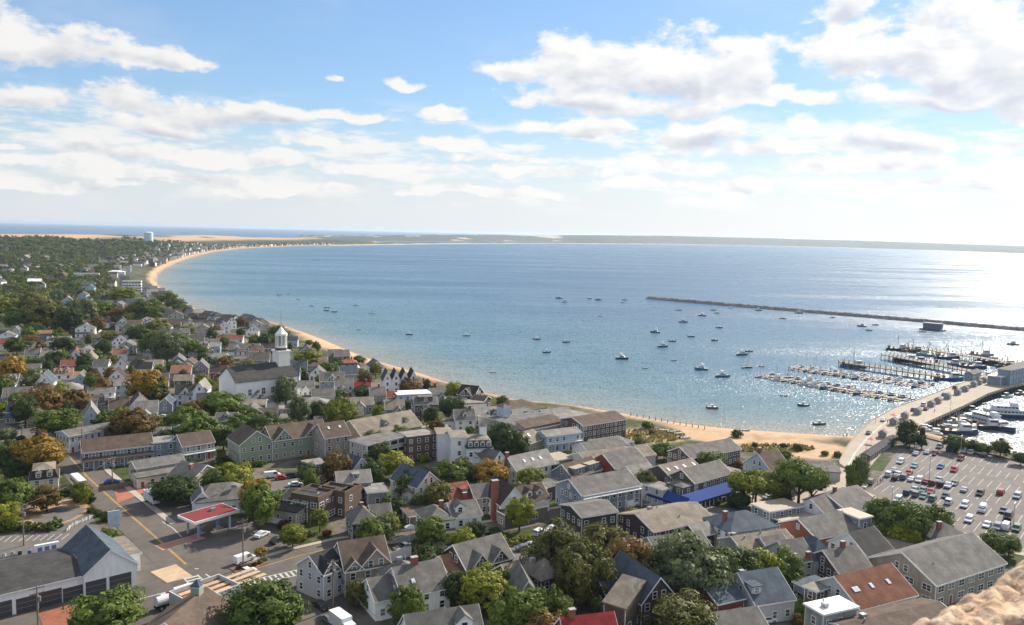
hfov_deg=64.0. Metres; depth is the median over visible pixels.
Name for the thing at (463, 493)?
house
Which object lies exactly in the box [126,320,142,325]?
house
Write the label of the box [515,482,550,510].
house
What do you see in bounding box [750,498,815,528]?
restaurant building
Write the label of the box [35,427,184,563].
road markings
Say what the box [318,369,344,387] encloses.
house
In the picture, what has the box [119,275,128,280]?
house
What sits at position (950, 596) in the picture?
door
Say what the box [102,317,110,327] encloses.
house
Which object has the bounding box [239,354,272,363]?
house
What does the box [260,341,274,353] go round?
house
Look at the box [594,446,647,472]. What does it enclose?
house
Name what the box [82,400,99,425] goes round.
house
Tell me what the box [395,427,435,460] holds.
house
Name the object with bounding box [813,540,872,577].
house
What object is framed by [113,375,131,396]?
house
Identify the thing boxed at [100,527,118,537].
shrub
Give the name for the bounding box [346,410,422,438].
flat roof
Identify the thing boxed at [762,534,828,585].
house
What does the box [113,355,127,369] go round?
house
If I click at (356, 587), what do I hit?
tree
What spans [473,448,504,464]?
house
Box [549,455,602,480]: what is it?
house
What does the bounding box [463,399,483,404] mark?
house
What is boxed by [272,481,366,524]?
house
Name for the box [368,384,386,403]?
house
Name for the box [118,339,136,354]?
house
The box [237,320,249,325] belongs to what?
house
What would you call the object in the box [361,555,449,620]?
house
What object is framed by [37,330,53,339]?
house
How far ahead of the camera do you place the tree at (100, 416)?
319.17 m
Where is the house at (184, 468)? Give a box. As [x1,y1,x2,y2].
[167,460,213,492]
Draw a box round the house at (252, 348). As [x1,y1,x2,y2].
[246,343,263,357]
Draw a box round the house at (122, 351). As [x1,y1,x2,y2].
[112,346,127,361]
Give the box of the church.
[217,327,298,407]
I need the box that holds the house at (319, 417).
[313,415,326,420]
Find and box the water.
[0,223,1023,452]
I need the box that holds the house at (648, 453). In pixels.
[568,443,656,465]
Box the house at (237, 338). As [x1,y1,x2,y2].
[216,333,244,342]
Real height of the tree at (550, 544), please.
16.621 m
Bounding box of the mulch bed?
[39,604,74,624]
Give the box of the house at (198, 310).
[191,309,205,312]
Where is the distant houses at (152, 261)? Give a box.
[0,239,338,288]
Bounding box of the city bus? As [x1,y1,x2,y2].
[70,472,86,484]
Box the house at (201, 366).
[192,358,209,377]
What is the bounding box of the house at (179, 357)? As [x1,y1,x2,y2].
[170,353,186,362]
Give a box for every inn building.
[79,432,176,470]
[226,419,350,462]
[348,431,406,459]
[380,367,417,390]
[536,426,582,451]
[554,469,642,509]
[559,410,627,441]
[646,458,698,482]
[646,459,737,506]
[667,438,741,465]
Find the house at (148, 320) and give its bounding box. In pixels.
[143,318,155,323]
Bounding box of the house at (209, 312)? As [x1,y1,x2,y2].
[203,310,213,319]
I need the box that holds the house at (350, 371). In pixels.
[337,365,358,381]
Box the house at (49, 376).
[36,369,57,384]
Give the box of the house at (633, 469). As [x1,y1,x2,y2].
[617,462,652,478]
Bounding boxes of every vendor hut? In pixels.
[878,429,887,437]
[889,417,898,425]
[900,411,908,418]
[913,407,921,414]
[926,399,935,406]
[934,396,941,403]
[943,392,951,399]
[954,388,961,394]
[961,385,969,391]
[970,381,977,386]
[975,379,982,384]
[980,376,986,382]
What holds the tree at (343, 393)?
on the ground at (336, 526)
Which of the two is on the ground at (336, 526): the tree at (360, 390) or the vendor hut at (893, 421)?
the tree at (360, 390)
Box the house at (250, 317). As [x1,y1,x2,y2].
[239,313,254,320]
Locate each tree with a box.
[0,297,19,313]
[0,353,29,376]
[0,373,16,385]
[0,377,12,395]
[0,400,10,414]
[0,427,18,440]
[0,439,22,474]
[0,477,34,511]
[0,501,23,525]
[1,306,31,328]
[1,456,34,481]
[2,336,34,354]
[7,392,23,402]
[7,433,69,472]
[9,395,40,426]
[16,292,53,308]
[16,383,65,409]
[19,376,33,386]
[20,327,38,336]
[21,297,66,327]
[22,334,39,341]
[23,367,43,385]
[24,322,42,328]
[25,357,38,363]
[27,408,86,439]
[29,483,63,512]
[30,485,45,507]
[32,429,46,439]
[33,326,48,330]
[34,340,44,348]
[35,381,48,387]
[36,357,44,362]
[41,353,60,365]
[41,359,55,372]
[45,351,72,365]
[47,318,71,330]
[49,336,76,351]
[51,327,63,333]
[53,332,64,336]
[54,306,83,333]
[54,382,72,391]
[57,388,92,410]
[61,399,73,411]
[61,583,148,624]
[65,297,99,319]
[68,480,92,504]
[75,352,93,366]
[75,365,93,371]
[82,372,97,387]
[84,334,92,343]
[85,370,101,387]
[87,349,103,358]
[89,315,105,332]
[91,408,112,423]
[92,338,112,357]
[93,299,118,316]
[93,377,113,387]
[97,330,123,340]
[103,367,114,377]
[103,406,162,436]
[106,354,118,363]
[107,305,129,321]
[108,287,142,299]
[113,406,129,416]
[121,311,138,319]
[122,323,151,340]
[122,369,166,397]
[125,365,135,375]
[127,298,165,319]
[132,357,145,361]
[133,375,170,399]
[137,333,152,352]
[142,474,199,502]
[145,317,170,329]
[147,326,170,348]
[150,330,185,363]
[153,290,178,301]
[154,303,168,311]
[154,364,163,371]
[157,420,168,426]
[160,426,181,435]
[163,415,172,425]
[164,297,187,306]
[164,361,180,371]
[168,406,208,425]
[172,303,192,311]
[175,325,194,332]
[176,335,190,351]
[178,400,204,409]
[178,414,230,434]
[179,369,187,373]
[181,339,202,353]
[194,373,210,384]
[196,346,211,354]
[196,352,212,363]
[199,390,248,415]
[199,467,238,485]
[207,328,218,337]
[208,378,218,390]
[209,324,222,329]
[211,356,218,364]
[211,423,235,450]
[214,461,254,483]
[216,355,233,366]
[217,576,312,624]
[220,336,229,348]
[224,412,253,428]
[235,317,245,326]
[236,328,244,334]
[237,406,259,415]
[237,478,271,505]
[239,480,283,528]
[241,360,257,364]
[246,411,283,426]
[248,334,261,342]
[250,424,263,431]
[251,390,262,398]
[253,546,267,559]
[258,333,274,343]
[266,325,290,335]
[271,373,297,404]
[278,522,307,546]
[281,418,296,423]
[287,342,292,350]
[287,394,311,421]
[291,347,322,363]
[292,365,310,378]
[295,460,319,483]
[303,467,319,486]
[304,340,312,344]
[308,400,325,416]
[309,508,328,531]
[312,341,320,350]
[314,374,318,382]
[317,448,353,483]
[320,361,338,371]
[322,395,359,422]
[331,357,343,365]
[335,388,349,397]
[344,578,364,606]
[352,384,371,396]
[353,355,367,363]
[354,518,384,537]
[356,370,372,382]
[361,589,368,609]
[362,429,382,435]
[362,457,380,474]
[364,460,386,482]
[365,440,390,460]
[365,515,398,540]
[369,362,382,377]
[371,405,384,415]
[378,450,414,476]
[381,510,401,531]
[385,582,428,624]
[387,496,406,516]
[391,424,408,431]
[394,469,415,496]
[398,378,420,389]
[404,400,410,408]
[407,492,427,505]
[409,542,447,561]
[414,515,450,544]
[421,465,445,483]
[422,379,430,389]
[422,404,438,421]
[423,480,453,504]
[426,416,444,429]
[434,458,468,483]
[437,394,467,416]
[439,569,466,605]
[445,381,460,395]
[445,525,476,543]
[455,561,508,610]
[457,456,470,472]
[462,520,486,538]
[464,462,483,483]
[465,426,474,433]
[471,458,511,482]
[487,420,519,452]
[487,596,519,624]
[495,395,508,404]
[495,567,510,596]
[495,585,552,624]
[502,431,530,455]
[503,494,536,531]
[512,481,527,486]
[513,466,548,484]
[519,517,583,568]
[522,607,563,624]
[535,583,564,624]
[551,594,576,619]
[552,544,599,607]
[556,536,619,604]
[577,521,629,558]
[589,595,603,613]
[606,536,656,572]
[634,468,657,487]
[636,587,718,624]
[643,528,737,603]
[649,441,675,460]
[696,450,728,465]
[706,545,762,579]
[726,469,789,502]
[726,472,750,493]
[729,490,753,509]
[739,550,766,569]
[741,546,782,569]
[765,544,805,585]
[773,456,830,503]
[773,488,794,500]
[775,466,802,496]
[801,467,831,495]
[845,463,864,486]
[852,453,871,485]
[862,496,890,521]
[869,520,887,536]
[874,511,906,532]
[882,498,932,537]
[885,522,926,543]
[895,418,918,443]
[895,429,926,447]
[916,426,928,448]
[922,503,956,527]
[941,434,969,451]
[964,439,979,450]
[975,442,990,454]
[978,528,1017,553]
[989,437,1013,456]
[1003,532,1023,556]
[1010,451,1023,464]
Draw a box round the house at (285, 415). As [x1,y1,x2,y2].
[278,413,305,422]
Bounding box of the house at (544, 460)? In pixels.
[500,448,556,484]
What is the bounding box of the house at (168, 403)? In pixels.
[158,393,176,412]
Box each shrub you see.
[15,435,25,441]
[86,506,95,512]
[91,509,102,516]
[99,509,111,521]
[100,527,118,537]
[187,458,196,462]
[209,459,222,466]
[215,453,228,459]
[277,519,289,528]
[299,455,311,462]
[321,529,331,536]
[381,496,394,502]
[410,538,425,550]
[418,454,429,461]
[488,525,503,533]
[634,438,646,444]
[641,421,654,428]
[714,499,720,504]
[725,496,736,507]
[730,429,743,437]
[734,460,743,466]
[781,449,792,458]
[791,611,804,624]
[793,443,803,450]
[793,591,803,600]
[794,598,804,614]
[820,451,828,455]
[832,451,841,457]
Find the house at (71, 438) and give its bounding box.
[54,422,114,452]
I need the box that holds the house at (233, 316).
[221,314,238,318]
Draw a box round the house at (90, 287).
[85,284,95,290]
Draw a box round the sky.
[0,0,1023,245]
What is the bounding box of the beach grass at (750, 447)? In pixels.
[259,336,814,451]
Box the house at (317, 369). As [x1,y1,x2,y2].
[308,365,326,379]
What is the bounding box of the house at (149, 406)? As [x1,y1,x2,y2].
[134,400,158,422]
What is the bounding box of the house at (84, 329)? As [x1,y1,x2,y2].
[74,322,96,336]
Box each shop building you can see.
[190,482,244,513]
[528,476,558,500]
[806,563,918,610]
[828,598,946,624]
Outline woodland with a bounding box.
[0,235,191,321]
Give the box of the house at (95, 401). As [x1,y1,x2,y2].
[77,398,98,415]
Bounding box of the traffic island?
[229,560,267,571]
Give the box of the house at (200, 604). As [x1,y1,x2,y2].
[146,579,231,624]
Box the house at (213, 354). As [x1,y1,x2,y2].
[206,350,228,364]
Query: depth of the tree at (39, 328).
576.87 m
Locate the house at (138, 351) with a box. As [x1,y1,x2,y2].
[136,342,142,354]
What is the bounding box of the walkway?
[867,492,1023,555]
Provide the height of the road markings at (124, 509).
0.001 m
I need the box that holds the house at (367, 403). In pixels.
[349,396,374,415]
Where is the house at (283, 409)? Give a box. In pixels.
[278,397,329,414]
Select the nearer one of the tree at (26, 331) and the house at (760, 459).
the house at (760, 459)
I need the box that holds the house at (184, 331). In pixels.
[170,326,190,335]
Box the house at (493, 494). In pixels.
[467,474,523,520]
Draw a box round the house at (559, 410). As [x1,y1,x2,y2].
[537,407,571,413]
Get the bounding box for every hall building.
[478,399,588,431]
[617,502,716,547]
[867,532,1007,604]
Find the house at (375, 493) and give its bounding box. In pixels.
[333,469,388,505]
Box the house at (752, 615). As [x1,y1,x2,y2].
[710,605,768,624]
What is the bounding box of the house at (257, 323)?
[249,318,268,327]
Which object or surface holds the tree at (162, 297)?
on the ground at (336, 526)
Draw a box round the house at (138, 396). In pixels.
[129,391,147,410]
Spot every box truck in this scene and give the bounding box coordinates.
[143,489,159,504]
[329,607,355,624]
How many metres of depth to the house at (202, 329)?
603.81 m
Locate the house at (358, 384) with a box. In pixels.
[353,379,370,396]
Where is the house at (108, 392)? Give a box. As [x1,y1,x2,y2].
[87,384,115,399]
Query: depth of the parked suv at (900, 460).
300.17 m
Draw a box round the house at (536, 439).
[512,429,542,451]
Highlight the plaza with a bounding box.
[745,467,846,509]
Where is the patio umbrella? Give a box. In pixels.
[404,524,416,534]
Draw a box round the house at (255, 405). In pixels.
[240,402,263,412]
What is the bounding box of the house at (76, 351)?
[70,347,82,358]
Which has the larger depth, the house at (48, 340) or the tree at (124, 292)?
the tree at (124, 292)
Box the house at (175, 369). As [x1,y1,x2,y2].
[170,365,193,380]
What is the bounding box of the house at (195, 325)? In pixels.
[183,323,201,332]
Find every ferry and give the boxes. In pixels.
[962,406,1015,433]
[983,395,1023,418]
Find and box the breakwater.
[646,296,1023,330]
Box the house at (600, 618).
[553,607,617,624]
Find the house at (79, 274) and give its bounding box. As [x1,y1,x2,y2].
[73,273,99,276]
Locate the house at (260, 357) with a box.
[251,349,270,363]
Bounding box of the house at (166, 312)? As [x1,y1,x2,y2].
[163,309,182,317]
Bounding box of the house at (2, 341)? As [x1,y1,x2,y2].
[0,338,9,350]
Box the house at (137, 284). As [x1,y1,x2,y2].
[122,280,141,291]
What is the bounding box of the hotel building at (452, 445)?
[434,422,493,464]
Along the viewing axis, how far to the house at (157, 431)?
307.56 m
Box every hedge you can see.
[0,516,64,532]
[15,488,96,507]
[213,460,266,467]
[506,534,534,546]
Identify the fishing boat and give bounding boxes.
[840,349,866,367]
[886,337,907,350]
[893,344,917,361]
[901,337,920,352]
[914,348,938,364]
[916,340,941,356]
[933,360,963,380]
[934,342,959,359]
[936,407,977,435]
[947,352,972,366]
[958,354,986,368]
[967,404,998,429]
[968,340,993,356]
[974,346,996,363]
[996,350,1014,367]
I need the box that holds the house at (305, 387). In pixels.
[297,380,314,396]
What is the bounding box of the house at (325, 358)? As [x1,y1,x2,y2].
[311,356,327,361]
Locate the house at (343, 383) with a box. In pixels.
[333,375,353,398]
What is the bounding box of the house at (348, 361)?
[340,356,357,365]
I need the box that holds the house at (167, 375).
[160,373,169,389]
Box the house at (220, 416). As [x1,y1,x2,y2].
[215,411,238,422]
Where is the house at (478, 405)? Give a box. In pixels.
[464,404,486,406]
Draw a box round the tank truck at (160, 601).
[153,591,168,610]
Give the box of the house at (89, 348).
[82,345,94,353]
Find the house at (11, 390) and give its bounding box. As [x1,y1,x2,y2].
[0,386,33,402]
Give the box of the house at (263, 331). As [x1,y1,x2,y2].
[260,328,268,334]
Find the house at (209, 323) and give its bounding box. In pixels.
[198,320,213,326]
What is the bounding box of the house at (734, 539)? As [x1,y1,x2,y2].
[717,528,792,550]
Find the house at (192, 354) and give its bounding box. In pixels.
[188,341,209,356]
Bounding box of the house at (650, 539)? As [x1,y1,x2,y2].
[639,530,710,564]
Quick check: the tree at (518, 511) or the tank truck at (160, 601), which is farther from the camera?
the tree at (518, 511)
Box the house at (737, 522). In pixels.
[702,510,779,545]
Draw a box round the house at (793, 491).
[787,487,802,494]
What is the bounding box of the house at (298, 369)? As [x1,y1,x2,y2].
[294,367,300,379]
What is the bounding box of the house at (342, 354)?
[332,349,350,359]
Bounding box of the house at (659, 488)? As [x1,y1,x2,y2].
[641,480,672,504]
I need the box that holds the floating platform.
[919,322,945,330]
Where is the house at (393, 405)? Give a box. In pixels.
[382,396,405,413]
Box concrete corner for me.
[151,564,191,582]
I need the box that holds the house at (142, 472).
[127,453,185,488]
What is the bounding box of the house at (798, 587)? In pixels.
[792,575,820,596]
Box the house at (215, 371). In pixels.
[209,362,227,380]
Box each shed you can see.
[301,458,324,472]
[550,451,572,464]
[587,435,634,444]
[727,466,744,473]
[792,460,841,480]
[859,434,897,461]
[964,369,981,380]
[987,362,1023,385]
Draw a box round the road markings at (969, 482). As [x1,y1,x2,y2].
[875,445,1023,538]
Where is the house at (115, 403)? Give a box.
[108,396,129,411]
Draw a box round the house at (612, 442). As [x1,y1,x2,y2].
[571,436,626,452]
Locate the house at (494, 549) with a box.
[433,532,514,575]
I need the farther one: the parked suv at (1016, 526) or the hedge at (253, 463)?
the hedge at (253, 463)
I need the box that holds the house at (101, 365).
[90,359,111,375]
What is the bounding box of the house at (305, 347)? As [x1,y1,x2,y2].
[298,344,313,351]
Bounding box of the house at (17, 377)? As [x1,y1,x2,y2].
[8,373,21,386]
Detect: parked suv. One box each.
[285,471,296,478]
[532,527,546,536]
[867,478,874,484]
[884,470,892,476]
[891,474,898,480]
[893,494,902,502]
[896,457,904,463]
[899,473,908,479]
[902,488,911,495]
[911,490,920,496]
[915,475,923,482]
[928,479,937,485]
[928,494,936,501]
[930,449,938,455]
[936,442,943,448]
[936,480,944,486]
[944,497,953,504]
[950,465,958,471]
[956,454,964,460]
[960,499,969,507]
[964,513,973,522]
[967,449,974,454]
[975,488,984,495]
[980,451,987,456]
[992,521,1001,530]
[996,488,1004,494]
[1011,522,1021,531]
[1012,490,1021,498]
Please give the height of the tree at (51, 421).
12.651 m
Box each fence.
[67,514,95,528]
[98,481,132,491]
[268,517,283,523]
[386,534,416,543]
[389,546,410,561]
[431,531,499,548]
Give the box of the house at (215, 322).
[193,318,218,324]
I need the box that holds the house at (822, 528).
[778,507,873,546]
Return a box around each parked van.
[232,551,255,564]
[263,470,280,478]
[626,500,638,507]
[977,502,986,512]
[1001,520,1011,530]
[1003,509,1013,519]
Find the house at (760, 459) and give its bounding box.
[742,447,784,471]
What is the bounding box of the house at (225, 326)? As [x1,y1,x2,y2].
[216,321,230,333]
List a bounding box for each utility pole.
[17,503,27,545]
[19,420,23,434]
[29,585,43,624]
[78,428,84,468]
[108,456,115,483]
[237,518,247,566]
[327,559,337,608]
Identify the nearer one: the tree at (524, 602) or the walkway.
the tree at (524, 602)
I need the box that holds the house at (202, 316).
[187,313,208,319]
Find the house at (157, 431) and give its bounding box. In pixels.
[153,426,171,436]
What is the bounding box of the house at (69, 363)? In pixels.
[54,359,76,370]
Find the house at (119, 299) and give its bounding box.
[112,298,124,302]
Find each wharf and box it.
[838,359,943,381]
[881,352,986,375]
[904,343,1019,365]
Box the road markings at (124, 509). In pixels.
[67,454,183,561]
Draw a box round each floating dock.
[760,372,910,401]
[788,366,930,387]
[932,411,965,423]
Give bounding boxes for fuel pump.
[213,521,222,529]
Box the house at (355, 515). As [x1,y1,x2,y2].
[344,501,392,538]
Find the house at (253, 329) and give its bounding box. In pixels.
[246,325,259,336]
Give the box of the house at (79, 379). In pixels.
[60,369,88,390]
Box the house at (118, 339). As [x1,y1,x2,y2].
[111,333,126,347]
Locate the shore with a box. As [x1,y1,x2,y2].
[300,234,1023,253]
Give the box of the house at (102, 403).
[88,394,108,411]
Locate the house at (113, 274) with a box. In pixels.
[109,272,117,277]
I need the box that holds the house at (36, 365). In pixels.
[22,363,42,376]
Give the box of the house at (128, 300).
[125,298,142,302]
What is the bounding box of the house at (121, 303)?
[115,300,124,307]
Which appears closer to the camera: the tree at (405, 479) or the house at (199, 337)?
the tree at (405, 479)
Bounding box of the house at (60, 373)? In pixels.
[54,365,80,382]
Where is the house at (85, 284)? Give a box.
[81,282,95,288]
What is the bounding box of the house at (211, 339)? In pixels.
[204,336,226,347]
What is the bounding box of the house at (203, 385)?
[185,378,211,402]
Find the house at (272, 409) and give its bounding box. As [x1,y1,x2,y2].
[257,407,277,421]
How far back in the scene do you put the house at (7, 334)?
547.32 m
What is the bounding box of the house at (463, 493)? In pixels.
[443,481,472,501]
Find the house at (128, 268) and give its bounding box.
[123,266,130,271]
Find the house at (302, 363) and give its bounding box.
[292,358,307,377]
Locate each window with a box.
[299,568,302,576]
[299,581,302,589]
[308,572,311,580]
[310,502,316,508]
[317,575,320,583]
[317,589,320,597]
[327,575,330,583]
[327,588,330,596]
[329,509,333,516]
[337,571,341,579]
[337,584,341,592]
[350,573,355,580]
[365,570,370,577]
[380,608,385,616]
[391,439,397,445]
[398,438,403,443]
[439,599,444,607]
[445,522,449,528]
[610,516,614,522]
[645,603,649,611]
[652,591,656,599]
[772,611,777,618]
[785,609,789,616]
[807,590,812,599]
[811,615,815,624]
[827,568,830,576]
[827,584,831,592]
[835,588,839,595]
[895,560,899,568]
[903,564,907,571]
[905,575,913,584]
[921,594,930,598]
[922,582,931,591]
[938,585,944,592]
[948,582,954,589]
[957,590,963,597]
[958,578,964,586]
[968,575,974,582]
[968,586,973,592]
[977,583,983,591]
[978,572,984,579]
[987,580,992,587]
[988,569,993,576]
[997,566,1002,573]
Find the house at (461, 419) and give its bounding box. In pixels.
[442,405,475,431]
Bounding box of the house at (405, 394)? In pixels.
[395,389,431,408]
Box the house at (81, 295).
[78,291,89,299]
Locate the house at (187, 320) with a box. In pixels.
[182,317,194,323]
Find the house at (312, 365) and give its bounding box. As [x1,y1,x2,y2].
[290,360,325,370]
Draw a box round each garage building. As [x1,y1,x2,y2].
[0,525,141,617]
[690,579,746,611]
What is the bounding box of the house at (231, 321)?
[221,316,236,328]
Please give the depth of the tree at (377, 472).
254.86 m
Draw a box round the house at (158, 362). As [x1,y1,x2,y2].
[146,359,166,371]
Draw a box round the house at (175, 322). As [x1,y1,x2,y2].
[162,319,182,327]
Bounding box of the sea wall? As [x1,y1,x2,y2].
[926,437,1023,462]
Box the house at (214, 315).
[208,312,223,319]
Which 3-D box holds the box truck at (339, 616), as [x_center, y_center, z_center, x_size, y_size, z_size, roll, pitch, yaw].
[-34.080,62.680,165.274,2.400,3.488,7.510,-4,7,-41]
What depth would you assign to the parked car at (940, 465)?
294.71 m
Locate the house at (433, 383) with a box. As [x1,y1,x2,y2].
[419,377,436,389]
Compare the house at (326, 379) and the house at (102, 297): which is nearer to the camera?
the house at (326, 379)
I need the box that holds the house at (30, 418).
[27,407,57,426]
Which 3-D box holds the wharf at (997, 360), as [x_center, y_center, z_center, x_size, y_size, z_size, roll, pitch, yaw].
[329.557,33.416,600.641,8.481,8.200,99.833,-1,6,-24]
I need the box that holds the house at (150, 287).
[143,286,157,293]
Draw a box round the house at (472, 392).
[456,384,491,406]
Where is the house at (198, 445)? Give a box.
[173,430,215,460]
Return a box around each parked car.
[104,478,119,484]
[253,530,269,537]
[268,536,282,543]
[274,474,288,479]
[288,481,302,486]
[312,599,329,610]
[320,613,330,624]
[515,543,529,551]
[761,494,771,499]
[765,617,777,622]
[905,469,913,474]
[907,476,915,481]
[910,462,918,467]
[910,486,918,490]
[919,486,927,492]
[919,492,927,498]
[921,478,928,484]
[923,449,930,454]
[926,488,935,493]
[936,463,944,468]
[941,492,949,497]
[951,480,958,485]
[960,486,968,492]
[982,520,992,527]
[999,506,1007,512]
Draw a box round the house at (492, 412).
[487,409,512,414]
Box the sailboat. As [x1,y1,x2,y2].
[937,405,956,427]
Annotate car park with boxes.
[869,439,1023,547]
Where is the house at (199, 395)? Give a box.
[196,389,221,408]
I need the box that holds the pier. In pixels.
[839,361,1023,467]
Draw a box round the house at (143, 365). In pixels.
[129,359,154,373]
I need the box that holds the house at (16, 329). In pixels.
[11,325,21,335]
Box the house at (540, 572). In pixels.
[490,553,557,588]
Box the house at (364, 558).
[334,535,391,596]
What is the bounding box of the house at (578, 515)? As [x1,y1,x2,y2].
[559,498,618,541]
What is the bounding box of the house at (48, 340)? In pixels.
[46,335,71,350]
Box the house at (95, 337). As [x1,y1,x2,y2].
[73,334,100,343]
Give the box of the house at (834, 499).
[799,485,875,514]
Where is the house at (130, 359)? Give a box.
[127,356,146,366]
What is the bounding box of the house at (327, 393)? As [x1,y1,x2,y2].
[300,388,334,400]
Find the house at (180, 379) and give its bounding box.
[173,374,194,386]
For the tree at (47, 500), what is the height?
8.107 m
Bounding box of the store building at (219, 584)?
[169,568,266,604]
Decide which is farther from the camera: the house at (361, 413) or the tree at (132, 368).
the tree at (132, 368)
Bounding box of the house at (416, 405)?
[410,395,438,422]
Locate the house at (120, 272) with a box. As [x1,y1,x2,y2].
[109,270,125,274]
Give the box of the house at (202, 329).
[196,323,209,335]
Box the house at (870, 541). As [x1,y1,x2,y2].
[826,526,893,559]
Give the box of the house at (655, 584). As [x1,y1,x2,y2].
[588,550,673,624]
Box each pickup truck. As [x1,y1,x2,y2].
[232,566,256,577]
[393,541,410,550]
[943,481,952,488]
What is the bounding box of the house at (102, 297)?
[98,295,107,300]
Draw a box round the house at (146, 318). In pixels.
[140,316,152,321]
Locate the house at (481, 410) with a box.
[471,406,496,425]
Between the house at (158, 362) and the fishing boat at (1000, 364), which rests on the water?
the fishing boat at (1000, 364)
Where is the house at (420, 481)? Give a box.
[389,463,440,502]
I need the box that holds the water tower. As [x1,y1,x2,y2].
[144,232,152,241]
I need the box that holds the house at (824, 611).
[803,595,859,624]
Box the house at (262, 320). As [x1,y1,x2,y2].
[250,317,268,322]
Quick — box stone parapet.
[913,560,1023,624]
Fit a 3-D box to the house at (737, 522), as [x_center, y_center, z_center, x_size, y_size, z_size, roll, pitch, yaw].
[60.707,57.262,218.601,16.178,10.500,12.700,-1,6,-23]
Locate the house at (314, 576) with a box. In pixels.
[295,547,342,600]
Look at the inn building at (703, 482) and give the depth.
251.45 m
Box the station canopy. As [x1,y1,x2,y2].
[177,503,239,537]
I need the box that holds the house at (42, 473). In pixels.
[28,461,59,488]
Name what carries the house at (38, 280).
on the ground at (336, 526)
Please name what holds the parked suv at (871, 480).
on the car park
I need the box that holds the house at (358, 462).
[341,451,367,469]
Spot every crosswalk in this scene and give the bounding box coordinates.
[115,487,151,502]
[156,535,203,549]
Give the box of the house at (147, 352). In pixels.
[143,348,158,359]
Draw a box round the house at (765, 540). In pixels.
[755,533,786,545]
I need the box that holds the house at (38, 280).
[27,277,42,284]
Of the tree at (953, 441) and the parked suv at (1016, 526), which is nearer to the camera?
the parked suv at (1016, 526)
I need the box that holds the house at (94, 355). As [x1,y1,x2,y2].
[86,350,98,361]
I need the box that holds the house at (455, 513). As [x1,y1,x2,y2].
[399,498,482,545]
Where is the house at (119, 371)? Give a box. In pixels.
[108,366,128,386]
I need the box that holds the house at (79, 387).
[64,380,83,390]
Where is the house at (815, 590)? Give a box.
[802,577,828,602]
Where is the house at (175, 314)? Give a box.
[167,310,183,318]
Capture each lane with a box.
[0,422,28,437]
[298,594,380,624]
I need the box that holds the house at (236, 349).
[228,343,259,355]
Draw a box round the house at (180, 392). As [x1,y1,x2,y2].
[167,381,196,406]
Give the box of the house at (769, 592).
[722,567,796,623]
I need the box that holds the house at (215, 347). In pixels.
[200,340,221,352]
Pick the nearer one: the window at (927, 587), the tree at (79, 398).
the window at (927, 587)
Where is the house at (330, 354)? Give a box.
[327,349,341,361]
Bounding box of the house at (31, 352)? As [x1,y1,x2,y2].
[24,345,41,363]
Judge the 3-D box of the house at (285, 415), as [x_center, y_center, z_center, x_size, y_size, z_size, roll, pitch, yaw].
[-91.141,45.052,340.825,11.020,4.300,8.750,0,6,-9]
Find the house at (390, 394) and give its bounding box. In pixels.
[386,391,397,398]
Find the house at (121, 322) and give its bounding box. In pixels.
[115,316,126,331]
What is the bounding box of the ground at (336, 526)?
[0,234,1023,624]
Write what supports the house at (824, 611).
on the ground at (336, 526)
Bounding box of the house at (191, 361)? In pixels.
[180,357,197,365]
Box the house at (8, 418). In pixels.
[2,399,26,423]
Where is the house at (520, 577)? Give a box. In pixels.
[506,560,535,596]
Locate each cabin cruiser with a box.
[616,353,627,358]
[695,363,708,369]
[715,370,729,376]
[736,349,747,354]
[773,373,782,380]
[800,378,809,385]
[806,374,813,381]
[820,381,829,388]
[852,372,858,379]
[853,387,862,395]
[911,380,918,387]
[918,377,923,384]
[920,424,932,433]
[932,428,946,436]
[951,411,976,428]
[1007,341,1018,344]
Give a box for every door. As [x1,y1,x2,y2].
[0,598,12,617]
[15,594,38,613]
[38,586,62,607]
[62,583,82,601]
[84,577,107,595]
[108,571,132,589]
[948,594,952,604]
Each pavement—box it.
[0,516,100,559]
[0,556,314,624]
[103,467,175,523]
[126,499,298,568]
[246,506,560,562]
[255,476,302,501]
[509,534,541,560]
[640,490,738,514]
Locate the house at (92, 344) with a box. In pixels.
[85,339,100,346]
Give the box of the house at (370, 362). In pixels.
[366,358,384,373]
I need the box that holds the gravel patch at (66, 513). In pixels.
[32,507,85,522]
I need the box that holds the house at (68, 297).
[62,295,72,304]
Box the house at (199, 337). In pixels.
[188,335,203,341]
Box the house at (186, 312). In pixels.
[183,309,192,316]
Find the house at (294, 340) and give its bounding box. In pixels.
[287,334,298,346]
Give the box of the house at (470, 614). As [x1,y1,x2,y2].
[398,603,483,624]
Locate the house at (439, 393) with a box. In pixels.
[428,388,446,401]
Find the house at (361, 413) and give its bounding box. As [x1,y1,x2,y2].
[355,406,363,418]
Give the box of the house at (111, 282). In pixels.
[105,279,116,286]
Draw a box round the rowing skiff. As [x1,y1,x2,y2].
[679,436,690,438]
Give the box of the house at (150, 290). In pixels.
[146,289,157,296]
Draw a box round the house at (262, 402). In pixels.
[239,399,267,410]
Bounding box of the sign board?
[107,510,119,529]
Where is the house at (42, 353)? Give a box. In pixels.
[39,348,61,356]
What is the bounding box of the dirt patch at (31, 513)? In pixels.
[17,499,89,529]
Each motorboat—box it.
[706,404,717,408]
[797,403,809,405]
[812,420,825,424]
[946,417,959,422]
[967,405,978,411]
[1000,392,1012,397]
[1014,390,1023,394]
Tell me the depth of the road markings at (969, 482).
276.96 m
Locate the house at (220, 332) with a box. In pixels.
[214,330,224,334]
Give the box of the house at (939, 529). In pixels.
[920,521,963,542]
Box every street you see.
[18,427,268,622]
[222,494,649,578]
[700,504,750,513]
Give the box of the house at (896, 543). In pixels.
[884,534,915,549]
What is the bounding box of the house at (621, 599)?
[602,574,645,624]
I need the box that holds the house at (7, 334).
[0,330,18,338]
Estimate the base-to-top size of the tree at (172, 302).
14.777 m

